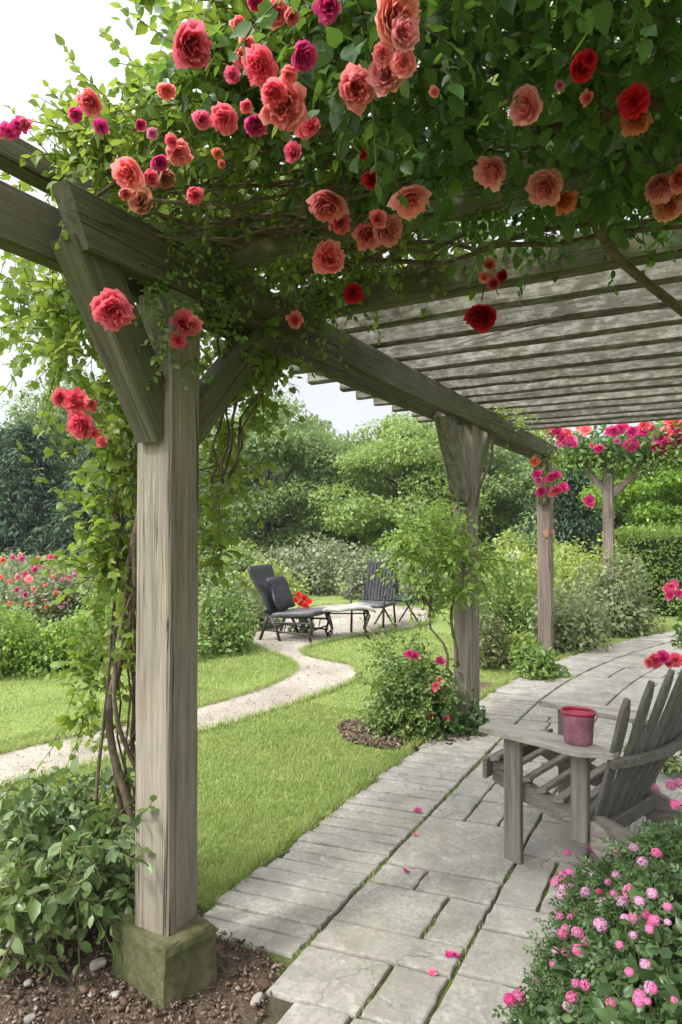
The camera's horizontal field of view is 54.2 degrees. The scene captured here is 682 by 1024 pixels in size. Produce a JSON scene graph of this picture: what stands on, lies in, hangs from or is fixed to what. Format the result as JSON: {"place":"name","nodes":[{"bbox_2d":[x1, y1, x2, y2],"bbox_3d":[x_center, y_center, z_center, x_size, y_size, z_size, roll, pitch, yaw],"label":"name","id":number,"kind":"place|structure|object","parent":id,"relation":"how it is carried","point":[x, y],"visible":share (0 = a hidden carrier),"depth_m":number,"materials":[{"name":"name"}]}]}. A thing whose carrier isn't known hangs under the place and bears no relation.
{"place":"outdoors","nodes":[
{"label":"outdoors","id":0,"kind":"place"},
{"bbox_2d":[0,839,283,1023],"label":"bark mulch","id":1,"kind":"object","parent":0,"point":[123,1000],"visible":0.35,"depth_m":2.25,"materials":[{"name":"brown wood"}]},
{"bbox_2d":[23,979,32,986],"bbox_3d":[-1.076,1.620,2.295,0.028,0.022,0.034,-2,-21,-7],"label":"stone","id":2,"kind":"object","parent":1,"relation":"on","point":[29,982],"visible":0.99,"depth_m":2.28,"materials":[{"name":"grey stone"}]},
{"bbox_2d":[24,1013,35,1023],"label":"stone","id":3,"kind":"object","parent":1,"relation":"on","point":[28,1018],"visible":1,"depth_m":2.12,"materials":[{"name":"grey stone"}]},
{"bbox_2d":[0,755,156,994],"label":"leafy shrub","id":4,"kind":"object","parent":1,"relation":"on","point":[92,883],"visible":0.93,"depth_m":2.45,"materials":[{"name":"green plant"}]},
{"bbox_2d":[89,957,106,971],"bbox_3d":[-0.873,1.623,2.393,0.061,0.036,0.049,2,-15,-32],"label":"stone","id":5,"kind":"object","parent":1,"relation":"on","point":[97,964],"visible":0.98,"depth_m":2.38,"materials":[{"name":"grey stone"}]},
{"bbox_2d":[109,990,120,998],"bbox_3d":[-0.759,1.619,2.237,0.034,0.019,0.026,-12,4,11],"label":"stone","id":6,"kind":"object","parent":1,"relation":"on","point":[116,993],"visible":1,"depth_m":2.23,"materials":[{"name":"grey stone"}]},
{"bbox_2d":[111,908,216,1009],"bbox_3d":[-0.621,1.569,2.341,0.329,0.270,0.220,-1,-2,39],"label":"stone footing","id":7,"kind":"object","parent":1,"relation":"on","point":[163,972],"visible":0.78,"depth_m":2.26,"materials":[{"name":"green stone"}]},
{"bbox_2d":[250,992,263,1007],"bbox_3d":[-0.279,1.619,2.212,0.038,0.026,0.048,-13,7,9],"label":"stone","id":8,"kind":"object","parent":1,"relation":"on","point":[257,997],"visible":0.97,"depth_m":2.21,"materials":[{"name":"grey stone"}]},
{"bbox_2d":[0,603,428,785],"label":"gravel path","id":9,"kind":"structure","parent":0,"point":[267,699],"depth_m":6.53,"materials":[{"name":"beige gravel"}]},
{"bbox_2d":[248,564,329,641],"bbox_3d":[-0.733,1.295,9.575,1.018,1.051,0.682,-1,-1,22],"label":"lounge chair","id":10,"kind":"object","parent":9,"relation":"on","point":[274,592],"visible":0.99,"depth_m":9.49,"materials":[{"name":"metal"}]},
{"bbox_2d":[287,592,314,634],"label":"potted geranium","id":11,"kind":"object","parent":9,"relation":"on","point":[306,600],"visible":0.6,"depth_m":9.71,"materials":[{"name":"red plant"}]},
{"bbox_2d":[322,602,375,638],"bbox_3d":[0.106,1.576,9.646,0.776,0.495,0.500,0,-1,0],"label":"garden table","id":12,"kind":"object","parent":9,"relation":"on","point":[358,606],"visible":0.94,"depth_m":9.44,"materials":[{"name":"metal"}]},
{"bbox_2d":[348,562,397,632],"bbox_3d":[0.521,1.312,10.281,0.602,1.038,0.758,-1,-1,22],"label":"slatted chair","id":13,"kind":"object","parent":9,"relation":"on","point":[378,600],"visible":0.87,"depth_m":10.45,"materials":[{"name":"metal"}]},
{"bbox_2d":[368,560,418,624],"bbox_3d":[0.870,1.327,10.896,0.550,1.047,0.745,1,-2,-34],"label":"folding chair","id":14,"kind":"object","parent":9,"relation":"on","point":[397,598],"visible":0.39,"depth_m":10.97,"materials":[{"name":"black metal"}]},
{"bbox_2d":[0,0,668,533],"label":"sky","id":15,"kind":"structure","parent":0,"point":[30,53],"materials":[{"name":"white"}]},
{"bbox_2d":[0,535,681,1023],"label":"lawn","id":16,"kind":"structure","parent":0,"point":[440,625],"depth_m":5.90,"materials":[{"name":"green plant"}]},
{"bbox_2d":[0,428,6,462],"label":"conifer tree","id":17,"kind":"object","parent":16,"relation":"on","point":[2,433],"visible":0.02,"depth_m":32.77,"materials":[{"name":"green plant"}]},
{"bbox_2d":[0,598,6,642],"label":"border plant","id":18,"kind":"object","parent":16,"relation":"on","point":[1,600],"visible":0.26,"depth_m":7.42,"materials":[{"name":"green plant"}]},
{"bbox_2d":[0,584,11,632],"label":"border plant","id":19,"kind":"object","parent":16,"relation":"on","point":[3,598],"visible":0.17,"depth_m":8.84,"materials":[{"name":"green plant"}]},
{"bbox_2d":[0,602,66,677],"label":"border plant","id":20,"kind":"object","parent":16,"relation":"on","point":[8,639],"visible":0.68,"depth_m":7.17,"materials":[{"name":"green plant"}]},
{"bbox_2d":[0,421,73,563],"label":"conifer tree","id":21,"kind":"object","parent":16,"relation":"on","point":[23,507],"visible":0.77,"depth_m":29.23,"materials":[{"name":"green plant"}]},
{"bbox_2d":[0,552,76,649],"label":"border plant","id":22,"kind":"object","parent":16,"relation":"on","point":[28,578],"visible":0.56,"depth_m":8.56,"materials":[{"name":"red plant"}]},
{"bbox_2d":[0,413,79,462],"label":"broad tree","id":23,"kind":"object","parent":16,"relation":"on","point":[5,423],"visible":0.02,"depth_m":40.87,"materials":[{"name":"green plant"}]},
{"bbox_2d":[0,548,89,616],"bbox_3d":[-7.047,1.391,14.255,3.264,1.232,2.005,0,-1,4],"label":"garden shrub","id":24,"kind":"object","parent":16,"relation":"on","point":[3,568],"visible":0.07,"depth_m":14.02,"materials":[{"name":"green plant"}]},
{"bbox_2d":[0,605,113,679],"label":"border plant","id":25,"kind":"object","parent":16,"relation":"on","point":[66,630],"visible":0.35,"depth_m":7.28,"materials":[{"name":"green plant"}]},
{"bbox_2d":[11,552,112,640],"bbox_3d":[-3.749,1.210,9.128,1.357,1.344,1.270,0,-1,-19],"label":"border plant","id":26,"kind":"object","parent":16,"relation":"on","point":[73,599],"visible":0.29,"depth_m":8.75,"materials":[{"name":"green plant"}]},
{"bbox_2d":[0,369,135,488],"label":"broad tree","id":27,"kind":"object","parent":16,"relation":"on","point":[58,437],"visible":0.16,"depth_m":32.58,"materials":[{"name":"green plant"}]},
{"bbox_2d":[20,441,136,565],"bbox_3d":[-10.569,0.104,29.245,6.584,6.572,7.796,1,-1,-22],"label":"conifer tree","id":28,"kind":"object","parent":16,"relation":"on","point":[65,538],"visible":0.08,"depth_m":27.83,"materials":[{"name":"green plant"}]},
{"bbox_2d":[43,552,113,592],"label":"garden shrub","id":29,"kind":"object","parent":16,"relation":"on","point":[77,573],"visible":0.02,"depth_m":14.72,"materials":[{"name":"green plant"}]},
{"bbox_2d":[64,588,135,670],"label":"border plant","id":30,"kind":"object","parent":16,"relation":"on","point":[108,623],"visible":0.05,"depth_m":7.81,"materials":[{"name":"green plant"}]},
{"bbox_2d":[86,559,121,615],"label":"border plant","id":31,"kind":"object","parent":16,"relation":"on","point":[113,561],"visible":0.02,"depth_m":10.87,"materials":[{"name":"green plant"}]},
{"bbox_2d":[198,546,229,596],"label":"garden shrub","id":32,"kind":"object","parent":16,"relation":"on","point":[201,575],"visible":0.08,"depth_m":15.76,"materials":[{"name":"green plant"}]},
{"bbox_2d":[198,569,258,661],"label":"garden shrub","id":33,"kind":"object","parent":16,"relation":"on","point":[219,636],"visible":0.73,"depth_m":8.38,"materials":[{"name":"green plant"}]},
{"bbox_2d":[200,538,258,573],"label":"garden shrub","id":34,"kind":"object","parent":16,"relation":"on","point":[251,546],"visible":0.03,"depth_m":21.98,"materials":[{"name":"green plant"}]},
{"bbox_2d":[198,571,264,614],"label":"garden shrub","id":35,"kind":"object","parent":16,"relation":"on","point":[229,578],"visible":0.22,"depth_m":12.56,"materials":[{"name":"green plant"}]},
{"bbox_2d":[198,461,265,555],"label":"understory tree","id":36,"kind":"object","parent":16,"relation":"on","point":[219,549],"visible":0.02,"depth_m":30.32,"materials":[{"name":"green plant"}]},
{"bbox_2d":[209,541,274,583],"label":"garden shrub","id":37,"kind":"object","parent":16,"relation":"on","point":[242,565],"visible":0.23,"depth_m":16.54,"materials":[{"name":"green plant"}]},
{"bbox_2d":[233,588,281,630],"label":"garden shrub","id":38,"kind":"object","parent":16,"relation":"on","point":[259,610],"visible":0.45,"depth_m":10.35,"materials":[{"name":"green plant"}]},
{"bbox_2d":[227,556,311,602],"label":"garden shrub","id":39,"kind":"object","parent":16,"relation":"on","point":[293,588],"visible":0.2,"depth_m":14.53,"materials":[{"name":"green plant"}]},
{"bbox_2d":[228,544,322,581],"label":"garden shrub","id":40,"kind":"object","parent":16,"relation":"on","point":[270,554],"visible":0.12,"depth_m":19.21,"materials":[{"name":"green plant"}]},
{"bbox_2d":[241,409,333,529],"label":"slender tree","id":41,"kind":"object","parent":16,"relation":"on","point":[321,421],"visible":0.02,"depth_m":43.91,"materials":[{"name":"green plant"}]},
{"bbox_2d":[198,388,385,559],"bbox_3d":[-3.112,-1.269,27.406,9.441,7.140,9.374,-1,-1,28],"label":"broad tree","id":42,"kind":"object","parent":16,"relation":"on","point":[319,453],"visible":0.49,"depth_m":25.02,"materials":[{"name":"green plant"}]},
{"bbox_2d":[270,532,367,596],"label":"garden shrub","id":43,"kind":"object","parent":16,"relation":"on","point":[314,571],"visible":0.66,"depth_m":15.81,"materials":[{"name":"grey plant"}]},
{"bbox_2d":[272,479,387,560],"bbox_3d":[-0.547,0.241,31.218,6.842,4.367,6.543,-1,-1,28],"label":"understory tree","id":44,"kind":"object","parent":16,"relation":"on","point":[355,540],"visible":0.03,"depth_m":29.77,"materials":[{"name":"green plant"}]},
{"bbox_2d":[0,109,681,936],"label":"pergola","id":45,"kind":"object","parent":16,"relation":"on","point":[606,367],"visible":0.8,"depth_m":2.59,"materials":[{"name":"grey wood"}]},
{"bbox_2d":[0,125,324,894],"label":"twining vine","id":46,"kind":"object","parent":45,"relation":"attached to","point":[52,309],"visible":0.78,"depth_m":2.66,"materials":[{"name":"green plant"}]},
{"bbox_2d":[0,0,681,390],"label":"climbing rose","id":47,"kind":"object","parent":45,"relation":"attached to","point":[320,80],"visible":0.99,"depth_m":1.65,"materials":[{"name":"green plant"}]},
{"bbox_2d":[370,440,529,675],"bbox_3d":[0.798,0.313,5.083,1.151,1.825,1.253,0,-1,5],"label":"climbing shrub","id":48,"kind":"object","parent":45,"relation":"attached to","point":[442,541],"visible":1,"depth_m":4.97,"materials":[{"name":"green plant"}]},
{"bbox_2d":[488,403,570,653],"bbox_3d":[1.777,0.144,7.088,1.223,3.234,3.493,0,-1,20],"label":"climbing rose","id":49,"kind":"object","parent":45,"relation":"attached to","point":[550,478],"visible":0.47,"depth_m":7.59,"materials":[{"name":"green plant"}]},
{"bbox_2d":[303,534,381,581],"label":"garden shrub","id":50,"kind":"object","parent":16,"relation":"on","point":[338,548],"visible":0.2,"depth_m":19.61,"materials":[{"name":"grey plant"}]},
{"bbox_2d":[328,430,379,482],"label":"slender tree","id":51,"kind":"object","parent":16,"relation":"on","point":[353,436],"visible":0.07,"depth_m":40.52,"materials":[{"name":"green plant"}]},
{"bbox_2d":[332,541,421,600],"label":"garden shrub","id":52,"kind":"object","parent":16,"relation":"on","point":[353,581],"visible":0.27,"depth_m":14.76,"materials":[{"name":"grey plant"}]},
{"bbox_2d":[340,721,452,749],"bbox_3d":[0.516,1.699,5.123,1.110,0.022,0.810,-1,-1,28],"label":"mulch ring","id":53,"kind":"object","parent":16,"relation":"on","point":[367,736],"visible":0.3,"depth_m":5.00,"materials":[{"name":"brown soil"}]},
{"bbox_2d":[337,716,487,750],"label":"bark mulch","id":54,"kind":"object","parent":53,"relation":"on","point":[340,724],"visible":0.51,"depth_m":4.95,"materials":[{"name":"brown wood"}]},
{"bbox_2d":[350,615,475,744],"bbox_3d":[0.543,1.418,5.229,0.919,1.181,0.970,0,-1,-6],"label":"rose bush","id":55,"kind":"object","parent":53,"relation":"on","point":[424,712],"visible":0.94,"depth_m":5.06,"materials":[{"name":"green plant"}]},
{"bbox_2d":[451,688,488,736],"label":"plant","id":56,"kind":"object","parent":53,"relation":"on","point":[478,714],"visible":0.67,"depth_m":5.10,"materials":[{"name":"green plant"}]},
{"bbox_2d":[379,471,426,516],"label":"understory tree","id":57,"kind":"object","parent":16,"relation":"on","point":[395,487],"depth_m":30.09,"materials":[{"name":"green plant"}]},
{"bbox_2d":[307,411,504,556],"bbox_3d":[1.976,-0.791,24.056,7.541,6.037,7.376,-1,-1,28],"label":"broad tree","id":58,"kind":"object","parent":16,"relation":"on","point":[403,452],"visible":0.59,"depth_m":22.35,"materials":[{"name":"green plant"}]},
{"bbox_2d":[370,528,442,583],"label":"garden shrub","id":59,"kind":"object","parent":16,"relation":"on","point":[376,544],"visible":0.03,"depth_m":18.00,"materials":[{"name":"green plant"}]},
{"bbox_2d":[383,550,451,607],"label":"garden shrub","id":60,"kind":"object","parent":16,"relation":"on","point":[407,591],"visible":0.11,"depth_m":13.56,"materials":[{"name":"green plant"}]},
{"bbox_2d":[240,420,624,534],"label":"distant wood","id":61,"kind":"object","parent":16,"relation":"on","point":[333,431],"depth_m":61.32,"materials":[{"name":"green plant"}]},
{"bbox_2d":[401,444,536,554],"bbox_3d":[5.136,-0.392,25.943,5.638,5.322,6.893,0,-1,-3],"label":"broad tree","id":62,"kind":"object","parent":16,"relation":"on","point":[513,493],"visible":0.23,"depth_m":24.15,"materials":[{"name":"green plant"}]},
{"bbox_2d":[479,595,514,671],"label":"bramble thicket","id":63,"kind":"object","parent":16,"relation":"on","point":[491,649],"visible":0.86,"depth_m":7.49,"materials":[{"name":"green plant"}]},
{"bbox_2d":[442,528,560,620],"bbox_3d":[2.701,1.108,11.395,2.021,1.663,1.600,-1,-1,28],"label":"garden shrub","id":64,"kind":"object","parent":16,"relation":"on","point":[525,554],"visible":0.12,"depth_m":11.39,"materials":[{"name":"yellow plant"}]},
{"bbox_2d":[479,554,537,640],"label":"garden shrub","id":65,"kind":"object","parent":16,"relation":"on","point":[513,620],"visible":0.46,"depth_m":9.30,"materials":[{"name":"green plant"}]},
{"bbox_2d":[485,544,537,611],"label":"garden shrub","id":66,"kind":"object","parent":16,"relation":"on","point":[531,586],"visible":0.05,"depth_m":12.65,"materials":[{"name":"green plant"}]},
{"bbox_2d":[479,430,546,541],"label":"broad tree","id":67,"kind":"object","parent":16,"relation":"on","point":[491,470],"visible":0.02,"depth_m":28.58,"materials":[{"name":"green plant"}]},
{"bbox_2d":[502,631,542,664],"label":"leafy plant","id":68,"kind":"object","parent":16,"relation":"on","point":[514,635],"visible":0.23,"depth_m":7.78,"materials":[{"name":"green plant"}]},
{"bbox_2d":[494,505,558,574],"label":"garden shrub","id":69,"kind":"object","parent":16,"relation":"on","point":[533,542],"visible":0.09,"depth_m":16.57,"materials":[{"name":"green plant"}]},
{"bbox_2d":[508,632,574,681],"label":"leafy plant","id":70,"kind":"object","parent":16,"relation":"on","point":[532,662],"visible":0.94,"depth_m":6.99,"materials":[{"name":"green plant"}]},
{"bbox_2d":[501,451,616,568],"bbox_3d":[7.538,0.352,21.980,4.477,4.902,4.308,-1,-1,28],"label":"conifer tree","id":71,"kind":"object","parent":16,"relation":"on","point":[570,515],"visible":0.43,"depth_m":21.42,"materials":[{"name":"green plant"}]},
{"bbox_2d":[524,540,596,593],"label":"garden shrub","id":72,"kind":"object","parent":16,"relation":"on","point":[587,556],"visible":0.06,"depth_m":14.53,"materials":[{"name":"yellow plant"}]},
{"bbox_2d":[523,577,614,654],"bbox_3d":[3.015,1.360,8.917,1.131,1.027,1.644,0,-1,12],"label":"garden shrub","id":73,"kind":"object","parent":16,"relation":"on","point":[573,630],"visible":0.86,"depth_m":8.55,"materials":[{"name":"green plant"}]},
{"bbox_2d":[515,440,641,515],"bbox_3d":[11.183,-0.699,33.301,7.226,6.370,7.992,1,-1,-28],"label":"broad tree","id":74,"kind":"object","parent":16,"relation":"on","point":[553,442],"depth_m":31.47,"materials":[{"name":"green plant"}]},
{"bbox_2d":[529,536,646,615],"bbox_3d":[4.442,1.208,12.594,2.325,1.525,1.919,0,-1,10],"label":"garden shrub","id":75,"kind":"object","parent":16,"relation":"on","point":[571,572],"visible":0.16,"depth_m":12.36,"materials":[{"name":"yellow plant"}]},
{"bbox_2d":[588,530,618,566],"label":"garden shrub","id":76,"kind":"object","parent":16,"relation":"on","point":[597,546],"visible":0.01,"depth_m":14.54,"materials":[{"name":"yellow plant"}]},
{"bbox_2d":[590,595,633,636],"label":"garden shrub","id":77,"kind":"object","parent":16,"relation":"on","point":[622,630],"visible":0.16,"depth_m":9.74,"materials":[{"name":"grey plant"}]},
{"bbox_2d":[549,777,681,931],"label":"flowering plant","id":78,"kind":"object","parent":16,"relation":"on","point":[601,866],"visible":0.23,"depth_m":2.73,"materials":[{"name":"green plant"}]},
{"bbox_2d":[566,542,665,637],"bbox_3d":[4.198,1.176,10.150,1.482,1.446,1.324,0,-1,-7],"label":"garden shrub","id":79,"kind":"object","parent":16,"relation":"on","point":[608,592],"visible":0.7,"depth_m":9.96,"materials":[{"name":"green plant"}]},
{"bbox_2d":[553,455,679,601],"bbox_3d":[6.243,0.467,10.485,6.200,2.827,0.170,-1,-1,28],"label":"rose arbour","id":80,"kind":"object","parent":16,"relation":"on","point":[609,491],"visible":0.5,"depth_m":11.33,"materials":[{"name":"grey wood"}]},
{"bbox_2d":[541,420,681,507],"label":"rose garland","id":81,"kind":"object","parent":80,"relation":"attached to","point":[635,441],"visible":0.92,"depth_m":10.84,"materials":[{"name":"pink plant"}]},
{"bbox_2d":[582,438,660,546],"bbox_3d":[10.704,-0.311,26.355,4.536,5.179,4.566,-1,-1,28],"label":"broad tree","id":82,"kind":"object","parent":16,"relation":"on","point":[618,517],"visible":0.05,"depth_m":25.15,"materials":[{"name":"green plant"}]},
{"bbox_2d":[576,421,681,537],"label":"broad tree","id":83,"kind":"object","parent":16,"relation":"on","point":[667,492],"visible":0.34,"depth_m":17.15,"materials":[{"name":"green plant"}]},
{"bbox_2d":[614,518,681,617],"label":"clipped hedge","id":84,"kind":"object","parent":16,"relation":"on","point":[662,556],"visible":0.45,"depth_m":11.96,"materials":[{"name":"green plant"}]},
{"bbox_2d":[622,650,681,777],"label":"rose bush","id":85,"kind":"object","parent":16,"relation":"on","point":[659,658],"visible":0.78,"depth_m":4.10,"materials":[{"name":"pink plant"}]},
{"bbox_2d":[662,579,681,647],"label":"rose bush","id":86,"kind":"object","parent":16,"relation":"on","point":[668,589],"visible":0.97,"depth_m":8.32,"materials":[{"name":"pink plant"}]},
{"bbox_2d":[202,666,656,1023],"bbox_3d":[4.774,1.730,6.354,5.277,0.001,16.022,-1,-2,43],"label":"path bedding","id":87,"kind":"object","parent":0,"point":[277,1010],"visible":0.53,"depth_m":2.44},
{"bbox_2d":[203,631,681,1023],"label":"flagstone path","id":88,"kind":"structure","parent":0,"point":[362,943],"depth_m":2.93,"materials":[{"name":"grey stone"}]},
{"bbox_2d":[427,967,436,975],"bbox_3d":[0.321,1.616,2.343,0.037,0.010,0.032,1,12,39],"label":"fallen blossom","id":89,"kind":"object","parent":88,"relation":"on","point":[431,971],"visible":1,"depth_m":2.35,"materials":[{"name":"pink plant"}]},
{"bbox_2d":[445,950,453,957],"bbox_3d":[0.397,1.617,2.442,0.036,0.013,0.040,-9,-3,33],"label":"fallen blossom","id":90,"kind":"object","parent":88,"relation":"on","point":[449,953],"visible":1,"depth_m":2.44,"materials":[{"name":"pink plant"}]},
{"bbox_2d":[479,669,681,864],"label":"adirondack chair","id":91,"kind":"object","parent":88,"relation":"on","point":[613,804],"visible":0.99,"depth_m":3.01,"materials":[{"name":"grey wood"}]},
{"bbox_2d":[560,706,595,745],"bbox_3d":[1.048,0.946,2.945,0.152,0.144,0.144,-1,-1,28],"label":"pink pot","id":92,"kind":"object","parent":91,"relation":"on","point":[578,725],"visible":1,"depth_m":2.90,"materials":[{"name":"ceramic"}]},
{"bbox_2d":[407,681,493,692],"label":"soil path","id":93,"kind":"structure","parent":0,"point":[482,685],"depth_m":6.73,"materials":[{"name":"brown soil"}]},
{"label":"flower bed soil","id":94,"kind":"structure","parent":0,"visible":0},
{"bbox_2d":[492,860,681,1023],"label":"flowering plant","id":95,"kind":"object","parent":94,"relation":"on","point":[537,986],"visible":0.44,"depth_m":2.08,"materials":[{"name":"green plant"}]},
{"bbox_2d":[506,905,681,1023],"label":"flowering plant","id":96,"kind":"object","parent":94,"relation":"on","point":[568,1007],"visible":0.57,"depth_m":1.84,"materials":[{"name":"green plant"}]},
{"bbox_2d":[510,878,681,1023],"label":"flowering plant","id":97,"kind":"object","parent":94,"relation":"on","point":[667,939],"visible":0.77,"depth_m":1.82,"materials":[{"name":"green plant"}]},
{"bbox_2d":[522,825,681,980],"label":"flowering plant","id":98,"kind":"object","parent":94,"relation":"on","point":[560,913],"visible":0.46,"depth_m":2.43,"materials":[{"name":"green plant"}]},
{"bbox_2d":[526,805,681,1022],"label":"flowering plant","id":99,"kind":"object","parent":94,"relation":"on","point":[673,883],"visible":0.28,"depth_m":2.21,"materials":[{"name":"green plant"}]},
{"bbox_2d":[547,799,681,913],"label":"flowering plant","id":100,"kind":"object","parent":94,"relation":"on","point":[657,833],"visible":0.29,"depth_m":2.50,"materials":[{"name":"green plant"}]},
{"bbox_2d":[553,860,681,978],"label":"flowering plant","id":101,"kind":"object","parent":94,"relation":"on","point":[678,898],"visible":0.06,"depth_m":2.15,"materials":[{"name":"green plant"}]},
{"bbox_2d":[561,925,681,1023],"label":"flowering plant","id":102,"kind":"object","parent":94,"relation":"on","point":[607,1014],"visible":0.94,"depth_m":1.61,"materials":[{"name":"green plant"}]},
{"bbox_2d":[586,880,681,1023],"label":"flowering plant","id":103,"kind":"object","parent":94,"relation":"on","point":[627,1005],"visible":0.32,"depth_m":1.55,"materials":[{"name":"green plant"}]},
{"bbox_2d":[635,903,681,966],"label":"flowering plant","id":104,"kind":"object","parent":94,"relation":"on","point":[678,907],"visible":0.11,"depth_m":1.85,"materials":[{"name":"green plant"}]}
]}

